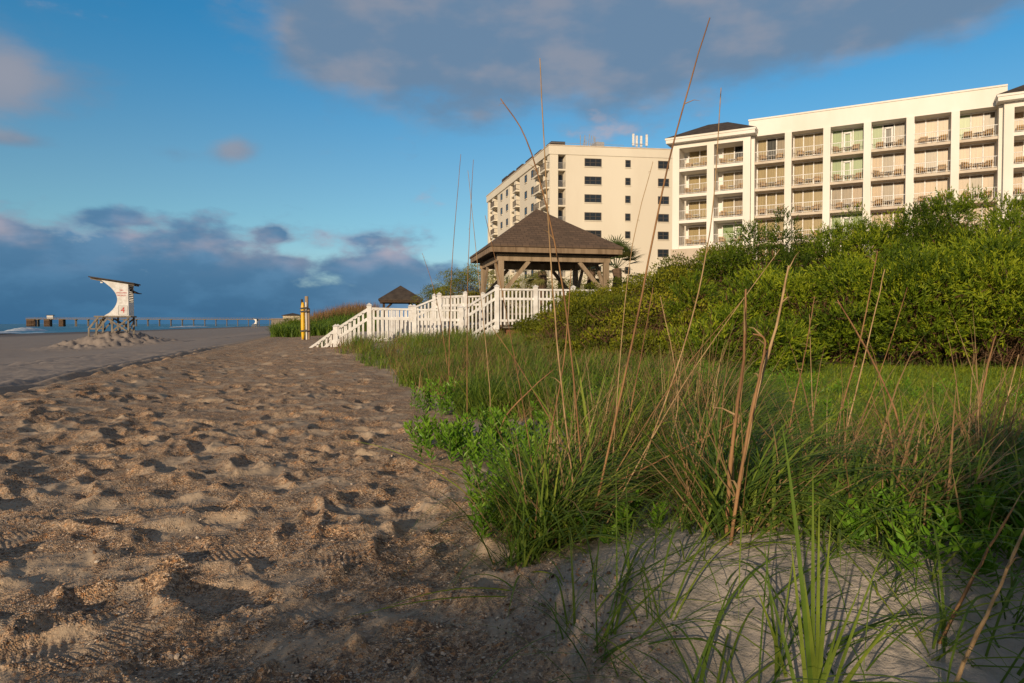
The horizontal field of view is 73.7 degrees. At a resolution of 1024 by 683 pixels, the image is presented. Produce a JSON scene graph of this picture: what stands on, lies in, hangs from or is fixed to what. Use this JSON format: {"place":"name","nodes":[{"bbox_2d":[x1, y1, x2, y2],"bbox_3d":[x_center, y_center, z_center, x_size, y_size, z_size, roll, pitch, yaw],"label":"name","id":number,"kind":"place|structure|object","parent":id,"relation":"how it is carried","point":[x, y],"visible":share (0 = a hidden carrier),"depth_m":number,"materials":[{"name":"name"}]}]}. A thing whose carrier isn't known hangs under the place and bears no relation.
{"place":"outdoors","nodes":[
{"label":"outdoors","id":0,"kind":"place"},
{"bbox_2d":[0,324,270,333],"bbox_3d":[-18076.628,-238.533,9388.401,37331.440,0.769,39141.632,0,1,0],"label":"sea","id":1,"kind":"structure","parent":0,"point":[55,328],"depth_m":454.53,"materials":[{"name":"liquid"}]},
{"bbox_2d":[26,315,277,326],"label":"fishing pier","id":2,"kind":"structure","parent":1,"relation":"in","point":[34,322],"depth_m":647.96,"materials":[{"name":"brown wood"}]},
{"bbox_2d":[315,324,701,421],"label":"dune grass","id":3,"kind":"structure","parent":0,"point":[474,382],"depth_m":8.48,"materials":[{"name":"plant"}]},
{"bbox_2d":[0,315,1023,682],"bbox_3d":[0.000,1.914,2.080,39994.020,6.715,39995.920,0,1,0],"label":"ground","id":4,"kind":"structure","parent":0,"point":[140,379],"depth_m":2.46,"materials":[{"name":"sand"}]},
{"bbox_2d":[88,276,141,335],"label":"lifeguard tower","id":5,"kind":"structure","parent":4,"relation":"on","point":[124,291],"depth_m":47.38,"materials":[{"name":"white paint"}]},
{"bbox_2d":[300,296,309,339],"bbox_3d":[-9.078,-0.736,29.956,0.416,2.514,0.440,0,1,0],"label":"rescue board rack","id":6,"kind":"object","parent":4,"relation":"on","point":[305,322],"visible":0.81,"depth_m":29.88,"materials":[{"name":"yellow wood"}]},
{"bbox_2d":[264,308,380,336],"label":"dune grass","id":7,"kind":"structure","parent":4,"relation":"on","point":[285,329],"depth_m":38.77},
{"bbox_2d":[0,392,676,682],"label":"shell fragments","id":8,"kind":"object","parent":4,"relation":"on","point":[176,656],"visible":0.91,"depth_m":1.95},
{"bbox_2d":[310,301,380,320],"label":"dune reeds","id":9,"kind":"object","parent":4,"relation":"on","point":[347,309],"visible":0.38,"depth_m":50.60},
{"bbox_2d":[378,286,421,316],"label":"gazebo","id":10,"kind":"object","parent":4,"relation":"on","point":[400,295],"visible":0.55,"depth_m":58.34,"materials":[{"name":"brown wood"}]},
{"bbox_2d":[341,574,512,619],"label":"grass tuft","id":11,"kind":"object","parent":4,"relation":"on","point":[454,589],"visible":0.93,"depth_m":1.98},
{"bbox_2d":[409,376,454,413],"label":"leafy dune plant","id":12,"kind":"object","parent":4,"relation":"on","point":[427,396],"visible":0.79,"depth_m":6.75,"materials":[{"name":"green plant"}]},
{"bbox_2d":[408,407,486,449],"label":"leafy dune plant","id":13,"kind":"object","parent":4,"relation":"on","point":[421,433],"visible":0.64,"depth_m":4.59,"materials":[{"name":"green plant"}]},
{"bbox_2d":[425,378,473,416],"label":"leafy dune plant","id":14,"kind":"object","parent":4,"relation":"on","point":[448,402],"visible":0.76,"depth_m":6.40,"materials":[{"name":"green plant"}]},
{"bbox_2d":[410,279,488,332],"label":"evergreen shrub","id":15,"kind":"object","parent":4,"relation":"on","point":[427,293],"visible":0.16,"depth_m":30.45,"materials":[{"name":"green plant"}]},
{"bbox_2d":[403,411,531,463],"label":"leafy dune plant","id":16,"kind":"object","parent":4,"relation":"on","point":[455,441],"visible":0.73,"depth_m":4.18,"materials":[{"name":"green plant"}]},
{"bbox_2d":[429,263,521,333],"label":"evergreen shrub","id":17,"kind":"object","parent":4,"relation":"on","point":[464,284],"visible":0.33,"depth_m":29.52,"materials":[{"name":"green plant"}]},
{"bbox_2d":[473,325,498,333],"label":"boardwalk","id":18,"kind":"structure","parent":4,"relation":"on","point":[491,328],"depth_m":19.68,"materials":[{"name":"grey wood"}]},
{"bbox_2d":[309,308,366,347],"bbox_3d":[-4.788,0.158,18.562,1.724,2.135,0.178,0,2,-15],"label":"beach stair railing","id":19,"kind":"object","parent":18,"relation":"on","point":[336,337],"visible":0.44,"depth_m":18.58,"materials":[{"name":"white paint"}]},
{"bbox_2d":[367,303,458,341],"bbox_3d":[-2.761,-0.402,19.090,2.586,1.341,0.176,0,2,-14],"label":"boardwalk railing","id":20,"kind":"object","parent":18,"relation":"attached to","point":[415,319],"visible":0.63,"depth_m":19.02,"materials":[{"name":"white paint"}]},
{"bbox_2d":[366,291,466,339],"bbox_3d":[-2.857,-0.680,20.748,3.087,1.751,0.190,0,2,-13],"label":"boardwalk railing","id":21,"kind":"object","parent":18,"relation":"attached to","point":[447,305],"visible":0.48,"depth_m":20.81,"materials":[{"name":"white paint"}]},
{"bbox_2d":[458,289,494,335],"bbox_3d":[-1.001,-0.632,19.529,1.131,1.778,0.184,0,2,-17],"label":"stair railing","id":22,"kind":"object","parent":18,"relation":"on","point":[461,318],"visible":0.68,"depth_m":19.53,"materials":[{"name":"white paint"}]},
{"bbox_2d":[494,284,614,329],"bbox_3d":[1.564,-1.011,20.157,4.270,1.310,0.170,0,2,-12],"label":"deck railing","id":23,"kind":"object","parent":18,"relation":"on","point":[536,298],"visible":0.39,"depth_m":19.86,"materials":[{"name":"white paint"}]},
{"bbox_2d":[462,451,531,515],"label":"leafy dune plant","id":24,"kind":"object","parent":4,"relation":"on","point":[478,472],"visible":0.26,"depth_m":3.09,"materials":[{"name":"green plant"}]},
{"bbox_2d":[451,402,549,444],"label":"leafy dune plant","id":25,"kind":"object","parent":4,"relation":"on","point":[496,415],"visible":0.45,"depth_m":4.90,"materials":[{"name":"green plant"}]},
{"bbox_2d":[458,425,558,479],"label":"leafy dune plant","id":26,"kind":"object","parent":4,"relation":"on","point":[489,443],"visible":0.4,"depth_m":3.72,"materials":[{"name":"green plant"}]},
{"bbox_2d":[468,475,550,538],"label":"leafy dune plant","id":27,"kind":"object","parent":4,"relation":"on","point":[481,521],"visible":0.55,"depth_m":2.71,"materials":[{"name":"green plant"}]},
{"bbox_2d":[468,270,566,325],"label":"evergreen shrub","id":28,"kind":"object","parent":4,"relation":"on","point":[523,282],"visible":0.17,"depth_m":31.09,"materials":[{"name":"green plant"}]},
{"bbox_2d":[512,312,560,336],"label":"evergreen shrub","id":29,"kind":"object","parent":4,"relation":"on","point":[524,324],"visible":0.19,"depth_m":16.48,"materials":[{"name":"green plant"}]},
{"bbox_2d":[500,98,583,490],"bbox_3d":[0.139,-0.046,2.589,0.407,1.679,0.048,-1,2,-30],"label":"sea oat stalk","id":30,"kind":"object","parent":4,"relation":"on","point":[552,236],"visible":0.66,"depth_m":2.60,"materials":[{"name":"plant"}]},
{"bbox_2d":[521,270,564,315],"bbox_3d":[1.268,-2.159,29.877,2.421,4.141,2.193,-1,2,-30],"label":"palm tree","id":31,"kind":"object","parent":4,"relation":"on","point":[542,279],"visible":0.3,"depth_m":29.78,"materials":[{"name":"green plant"}]},
{"bbox_2d":[508,416,578,465],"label":"leafy dune plant","id":32,"kind":"object","parent":4,"relation":"on","point":[523,430],"visible":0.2,"depth_m":4.11,"materials":[{"name":"green plant"}]},
{"bbox_2d":[469,209,623,334],"bbox_3d":[0.958,-1.876,22.347,4.450,4.904,4.288,0,2,-12],"label":"gazebo","id":33,"kind":"object","parent":4,"relation":"on","point":[522,245],"visible":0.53,"depth_m":20.94,"materials":[{"name":"grey wood"},{"name":"dark wood"},{"name":"shingle"}]},
{"bbox_2d":[432,292,484,332],"bbox_3d":[-1.764,-0.963,22.582,1.786,1.379,0.177,0,1,-10],"label":"walkway railing","id":34,"kind":"object","parent":33,"relation":"attached to","point":[482,294],"visible":0.32,"depth_m":22.58,"materials":[{"name":"white paint"}]},
{"bbox_2d":[539,58,575,506],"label":"sea oat stalk","id":35,"kind":"object","parent":4,"relation":"on","point":[569,454],"visible":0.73,"depth_m":2.53,"materials":[{"name":"plant"}]},
{"bbox_2d":[515,312,607,347],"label":"evergreen shrub","id":36,"kind":"object","parent":4,"relation":"on","point":[551,337],"visible":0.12,"depth_m":12.19,"materials":[{"name":"green plant"}]},
{"bbox_2d":[551,280,609,311],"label":"evergreen shrub","id":37,"kind":"object","parent":4,"relation":"on","point":[576,292],"visible":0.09,"depth_m":18.43,"materials":[{"name":"green plant"}]},
{"bbox_2d":[426,355,735,493],"bbox_3d":[0.840,0.460,6.035,3.733,0.428,6.156,0,1,0],"label":"leafy ground cover","id":38,"kind":"object","parent":4,"relation":"on","point":[566,398],"visible":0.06,"depth_m":5.61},
{"bbox_2d":[531,292,637,335],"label":"evergreen shrub","id":39,"kind":"object","parent":4,"relation":"on","point":[574,306],"visible":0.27,"depth_m":14.60,"materials":[{"name":"green plant"}]},
{"bbox_2d":[486,134,685,311],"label":"apartment block","id":40,"kind":"structure","parent":4,"relation":"on","point":[597,188],"depth_m":107.31,"materials":[{"name":"paint"}]},
{"bbox_2d":[506,356,679,499],"bbox_3d":[0.345,0.419,2.817,0.766,0.714,0.411,0,1,0],"label":"grass tuft","id":41,"kind":"object","parent":4,"relation":"on","point":[586,418],"visible":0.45,"depth_m":3.00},
{"bbox_2d":[544,314,660,360],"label":"evergreen shrub","id":42,"kind":"object","parent":4,"relation":"on","point":[593,338],"visible":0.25,"depth_m":9.99,"materials":[{"name":"green plant"}]},
{"bbox_2d":[587,235,647,287],"bbox_3d":[4.110,-2.114,26.895,2.584,4.148,2.872,1,2,42],"label":"palm tree","id":43,"kind":"object","parent":4,"relation":"on","point":[617,271],"visible":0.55,"depth_m":26.64,"materials":[{"name":"green plant"}]},
{"bbox_2d":[584,277,657,314],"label":"evergreen shrub","id":44,"kind":"object","parent":4,"relation":"on","point":[612,288],"visible":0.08,"depth_m":16.96,"materials":[{"name":"green plant"}]},
{"bbox_2d":[575,485,669,543],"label":"leafy dune plant","id":45,"kind":"object","parent":4,"relation":"on","point":[613,533],"visible":0.54,"depth_m":2.47,"materials":[{"name":"green plant"}]},
{"bbox_2d":[562,292,699,332],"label":"evergreen shrub","id":46,"kind":"object","parent":4,"relation":"on","point":[601,314],"visible":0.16,"depth_m":13.38,"materials":[{"name":"green plant"}]},
{"bbox_2d":[589,17,709,533],"bbox_3d":[0.456,-0.163,2.362,0.447,1.791,0.034,1,2,35],"label":"sea oat stalk","id":47,"kind":"object","parent":4,"relation":"on","point":[622,387],"visible":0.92,"depth_m":2.36,"materials":[{"name":"plant"}]},
{"bbox_2d":[616,259,715,303],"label":"evergreen shrub","id":48,"kind":"object","parent":4,"relation":"on","point":[634,278],"visible":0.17,"depth_m":15.93,"materials":[{"name":"green plant"}]},
{"bbox_2d":[602,527,737,638],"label":"grass tuft","id":49,"kind":"object","parent":4,"relation":"on","point":[632,611],"visible":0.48,"depth_m":1.74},
{"bbox_2d":[374,343,969,614],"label":"dune grass","id":50,"kind":"structure","parent":4,"relation":"on","point":[562,518],"depth_m":2.56,"materials":[{"name":"plant"}]},
{"bbox_2d":[592,310,751,367],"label":"evergreen shrub","id":51,"kind":"object","parent":4,"relation":"on","point":[650,339],"visible":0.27,"depth_m":8.84,"materials":[{"name":"green plant"}]},
{"bbox_2d":[628,90,720,503],"bbox_3d":[0.664,-0.094,2.781,0.087,1.737,0.438,-1,2,-45],"label":"sea oat stalk","id":52,"kind":"object","parent":4,"relation":"on","point":[696,298],"visible":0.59,"depth_m":2.75,"materials":[{"name":"plant"}]},
{"bbox_2d":[599,283,768,331],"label":"evergreen shrub","id":53,"kind":"object","parent":4,"relation":"on","point":[627,321],"visible":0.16,"depth_m":12.04,"materials":[{"name":"green plant"}]},
{"bbox_2d":[606,249,779,523],"bbox_3d":[0.684,0.196,2.604,0.772,1.115,0.030,0,2,-17],"label":"sea oat stalk","id":54,"kind":"object","parent":4,"relation":"on","point":[682,386],"visible":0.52,"depth_m":2.60,"materials":[{"name":"plant"}]},
{"bbox_2d":[369,336,1023,562],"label":"grass","id":55,"kind":"structure","parent":4,"relation":"on","point":[863,403],"depth_m":5.15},
{"bbox_2d":[371,385,1023,682],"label":"sprawling grass","id":56,"kind":"structure","parent":4,"relation":"on","point":[943,618],"depth_m":1.66,"materials":[{"name":"plant"}]},
{"bbox_2d":[637,240,765,307],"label":"evergreen shrub","id":57,"kind":"object","parent":4,"relation":"on","point":[676,279],"visible":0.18,"depth_m":15.06,"materials":[{"name":"green plant"}]},
{"bbox_2d":[408,329,1023,564],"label":"dry grass","id":58,"kind":"structure","parent":4,"relation":"on","point":[949,487],"depth_m":2.44,"materials":[{"name":"plant"}]},
{"bbox_2d":[713,289,747,536],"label":"sea oat stalk","id":59,"kind":"object","parent":4,"relation":"on","point":[730,465],"visible":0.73,"depth_m":2.00,"materials":[{"name":"plant"}]},
{"bbox_2d":[657,297,834,374],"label":"evergreen shrub","id":60,"kind":"object","parent":4,"relation":"on","point":[784,331],"visible":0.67,"depth_m":8.46,"materials":[{"name":"green plant"}]},
{"bbox_2d":[469,297,1023,527],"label":"dead stems","id":61,"kind":"object","parent":4,"relation":"on","point":[978,393],"visible":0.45,"depth_m":2.78,"materials":[{"name":"plant"}]},
{"bbox_2d":[729,327,765,544],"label":"sea oat stalk","id":62,"kind":"object","parent":4,"relation":"on","point":[738,488],"visible":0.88,"depth_m":1.97,"materials":[{"name":"plant"}]},
{"bbox_2d":[659,257,857,339],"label":"evergreen shrub","id":63,"kind":"object","parent":4,"relation":"on","point":[757,296],"visible":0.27,"depth_m":11.31,"materials":[{"name":"green plant"}]},
{"bbox_2d":[730,252,798,512],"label":"sea oat stalk","id":64,"kind":"object","parent":4,"relation":"on","point":[773,337],"visible":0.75,"depth_m":2.10,"materials":[{"name":"plant"}]},
{"bbox_2d":[689,204,846,299],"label":"evergreen shrub","id":65,"kind":"object","parent":4,"relation":"on","point":[761,247],"visible":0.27,"depth_m":14.52,"materials":[{"name":"green plant"}]},
{"bbox_2d":[756,544,794,677],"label":"grass tuft","id":66,"kind":"object","parent":4,"relation":"on","point":[778,657],"visible":0.88,"depth_m":1.47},
{"bbox_2d":[705,260,943,364],"bbox_3d":[4.975,-0.445,11.211,3.693,1.887,3.518,0,1,0],"label":"evergreen shrub","id":67,"kind":"object","parent":4,"relation":"on","point":[835,282],"visible":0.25,"depth_m":10.34,"materials":[{"name":"green plant"}]},
{"bbox_2d":[628,391,1023,570],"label":"dune grass","id":68,"kind":"structure","parent":4,"relation":"on","point":[993,484],"depth_m":2.12,"materials":[{"name":"plant"}]},
{"bbox_2d":[759,200,918,349],"bbox_3d":[7.086,-1.330,14.509,3.716,3.350,3.481,1,2,43],"label":"evergreen shrub","id":69,"kind":"object","parent":4,"relation":"on","point":[839,233],"visible":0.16,"depth_m":14.06,"materials":[{"name":"green plant"}]},
{"bbox_2d":[665,84,1023,279],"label":"hotel","id":70,"kind":"structure","parent":4,"relation":"on","point":[955,115],"depth_m":66.73,"materials":[{"name":"paint"}]},
{"bbox_2d":[688,200,706,219],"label":"window","id":71,"kind":"structure","parent":70,"relation":"in","point":[701,204],"depth_m":74.31,"materials":[{"name":"white paint"}]},
{"bbox_2d":[722,171,742,190],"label":"window","id":72,"kind":"structure","parent":70,"relation":"in","point":[734,175],"depth_m":72.56,"materials":[{"name":"white paint"}]},
{"bbox_2d":[722,197,742,216],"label":"window","id":73,"kind":"structure","parent":70,"relation":"in","point":[736,201],"depth_m":72.61,"materials":[{"name":"white paint"}]},
{"bbox_2d":[756,191,783,215],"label":"window","id":74,"kind":"structure","parent":70,"relation":"in","point":[770,198],"depth_m":70.79,"materials":[{"name":"white paint"}]},
{"bbox_2d":[757,136,784,161],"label":"window","id":75,"kind":"structure","parent":70,"relation":"in","point":[776,143],"depth_m":70.64,"materials":[{"name":"white paint"}]},
{"bbox_2d":[757,164,784,188],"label":"window","id":76,"kind":"structure","parent":70,"relation":"in","point":[777,171],"depth_m":70.70,"materials":[{"name":"white paint"}]},
{"bbox_2d":[792,215,821,240],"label":"window","id":77,"kind":"structure","parent":70,"relation":"in","point":[807,222],"depth_m":69.10,"materials":[{"name":"white paint"}]},
{"bbox_2d":[793,132,822,157],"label":"window","id":78,"kind":"structure","parent":70,"relation":"in","point":[810,139],"depth_m":68.93,"materials":[{"name":"white paint"}]},
{"bbox_2d":[793,160,822,185],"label":"window","id":79,"kind":"structure","parent":70,"relation":"in","point":[810,167],"depth_m":68.97,"materials":[{"name":"white paint"}]},
{"bbox_2d":[793,188,822,212],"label":"window","id":80,"kind":"structure","parent":70,"relation":"in","point":[816,194],"depth_m":69.03,"materials":[{"name":"white paint"}]},
{"bbox_2d":[831,156,862,181],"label":"window","id":81,"kind":"structure","parent":70,"relation":"in","point":[849,163],"depth_m":67.24,"materials":[{"name":"white paint"}]},
{"bbox_2d":[831,184,862,209],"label":"window","id":82,"kind":"structure","parent":70,"relation":"in","point":[850,191],"depth_m":67.33,"materials":[{"name":"white paint"}]},
{"bbox_2d":[831,127,863,153],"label":"window","id":83,"kind":"structure","parent":70,"relation":"in","point":[850,134],"depth_m":67.17,"materials":[{"name":"white paint"}]},
{"bbox_2d":[871,181,904,207],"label":"window","id":84,"kind":"structure","parent":70,"relation":"in","point":[895,188],"depth_m":65.61,"materials":[{"name":"white paint"}]},
{"bbox_2d":[871,121,905,149],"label":"window","id":85,"kind":"structure","parent":70,"relation":"in","point":[897,129],"depth_m":65.45,"materials":[{"name":"glass"}]},
{"bbox_2d":[871,151,905,178],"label":"window","id":86,"kind":"structure","parent":70,"relation":"in","point":[897,158],"depth_m":65.57,"materials":[{"name":"white paint"}]},
{"bbox_2d":[913,177,948,204],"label":"window","id":87,"kind":"structure","parent":70,"relation":"in","point":[920,186],"depth_m":64.03,"materials":[{"name":"white paint"}]},
{"bbox_2d":[914,116,949,144],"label":"window","id":88,"kind":"structure","parent":70,"relation":"in","point":[923,126],"depth_m":63.81,"materials":[{"name":"white paint"}]},
{"bbox_2d":[914,147,949,174],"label":"window","id":89,"kind":"structure","parent":70,"relation":"in","point":[933,155],"depth_m":63.86,"materials":[{"name":"white paint"}]},
{"bbox_2d":[958,173,995,200],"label":"window","id":90,"kind":"structure","parent":70,"relation":"in","point":[986,180],"depth_m":62.23,"materials":[{"name":"white paint"}]},
{"bbox_2d":[959,142,995,170],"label":"window","id":91,"kind":"structure","parent":70,"relation":"in","point":[984,150],"depth_m":62.15,"materials":[{"name":"white paint"}]},
{"bbox_2d":[959,110,996,139],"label":"window","id":92,"kind":"structure","parent":70,"relation":"in","point":[975,120],"depth_m":62.09,"materials":[{"name":"white paint"}]},
{"bbox_2d":[764,422,932,682],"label":"grass tuft","id":93,"kind":"object","parent":4,"relation":"on","point":[814,660],"visible":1,"depth_m":1.31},
{"bbox_2d":[695,423,1023,576],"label":"leafy ground cover","id":94,"kind":"object","parent":4,"relation":"on","point":[975,563],"visible":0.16,"depth_m":1.88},
{"bbox_2d":[835,300,900,446],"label":"sea oat stalk","id":95,"kind":"object","parent":4,"relation":"on","point":[887,392],"visible":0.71,"depth_m":3.00,"materials":[{"name":"plant"}]},
{"bbox_2d":[716,364,1023,439],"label":"leafy ground cover","id":96,"kind":"object","parent":4,"relation":"on","point":[845,403],"visible":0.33,"depth_m":6.22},
{"bbox_2d":[724,361,1023,447],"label":"grass carpet","id":97,"kind":"object","parent":4,"relation":"on","point":[863,391],"depth_m":6.61,"materials":[{"name":"grass"}]},
{"bbox_2d":[748,245,1023,365],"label":"evergreen shrub","id":98,"kind":"object","parent":4,"relation":"on","point":[862,263],"visible":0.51,"depth_m":9.82,"materials":[{"name":"green plant"}]},
{"bbox_2d":[831,204,974,284],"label":"evergreen shrub","id":99,"kind":"object","parent":4,"relation":"on","point":[862,226],"visible":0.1,"depth_m":13.66,"materials":[{"name":"green plant"}]},
{"bbox_2d":[829,236,1023,368],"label":"evergreen shrub","id":100,"kind":"object","parent":4,"relation":"on","point":[933,265],"visible":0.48,"depth_m":9.65,"materials":[{"name":"green plant"}]},
{"bbox_2d":[872,204,1023,367],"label":"evergreen shrub","id":101,"kind":"object","parent":4,"relation":"on","point":[984,240],"visible":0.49,"depth_m":9.22,"materials":[{"name":"green plant"}]},
{"bbox_2d":[878,182,1023,353],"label":"evergreen shrub","id":102,"kind":"object","parent":4,"relation":"on","point":[937,207],"visible":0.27,"depth_m":13.06,"materials":[{"name":"green plant"}]},
{"bbox_2d":[895,455,1011,528],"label":"leafy dune plant","id":103,"kind":"object","parent":4,"relation":"on","point":[985,490],"visible":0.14,"depth_m":2.04,"materials":[{"name":"green plant"}]},
{"bbox_2d":[886,193,1023,346],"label":"evergreen shrub","id":104,"kind":"object","parent":4,"relation":"on","point":[997,216],"visible":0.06,"depth_m":12.22,"materials":[{"name":"green plant"}]},
{"bbox_2d":[930,492,1023,546],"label":"leafy dune plant","id":105,"kind":"object","parent":4,"relation":"on","point":[986,502],"visible":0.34,"depth_m":1.91,"materials":[{"name":"green plant"}]},
{"bbox_2d":[937,492,1022,643],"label":"sea oat stalk","id":106,"kind":"object","parent":4,"relation":"on","point":[962,597],"visible":0.91,"depth_m":1.51,"materials":[{"name":"plant"}]},
{"bbox_2d":[954,528,1023,681],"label":"sea oat stalk","id":107,"kind":"object","parent":4,"relation":"on","point":[978,630],"visible":1,"depth_m":1.31,"materials":[{"name":"plant"}]},
{"bbox_2d":[0,0,1023,323],"label":"sky","id":108,"kind":"structure","parent":0,"point":[228,159],"materials":[{"name":"blue"}]},
{"bbox_2d":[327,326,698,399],"bbox_3d":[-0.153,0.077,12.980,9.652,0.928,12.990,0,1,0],"label":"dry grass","id":109,"kind":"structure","parent":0,"point":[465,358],"depth_m":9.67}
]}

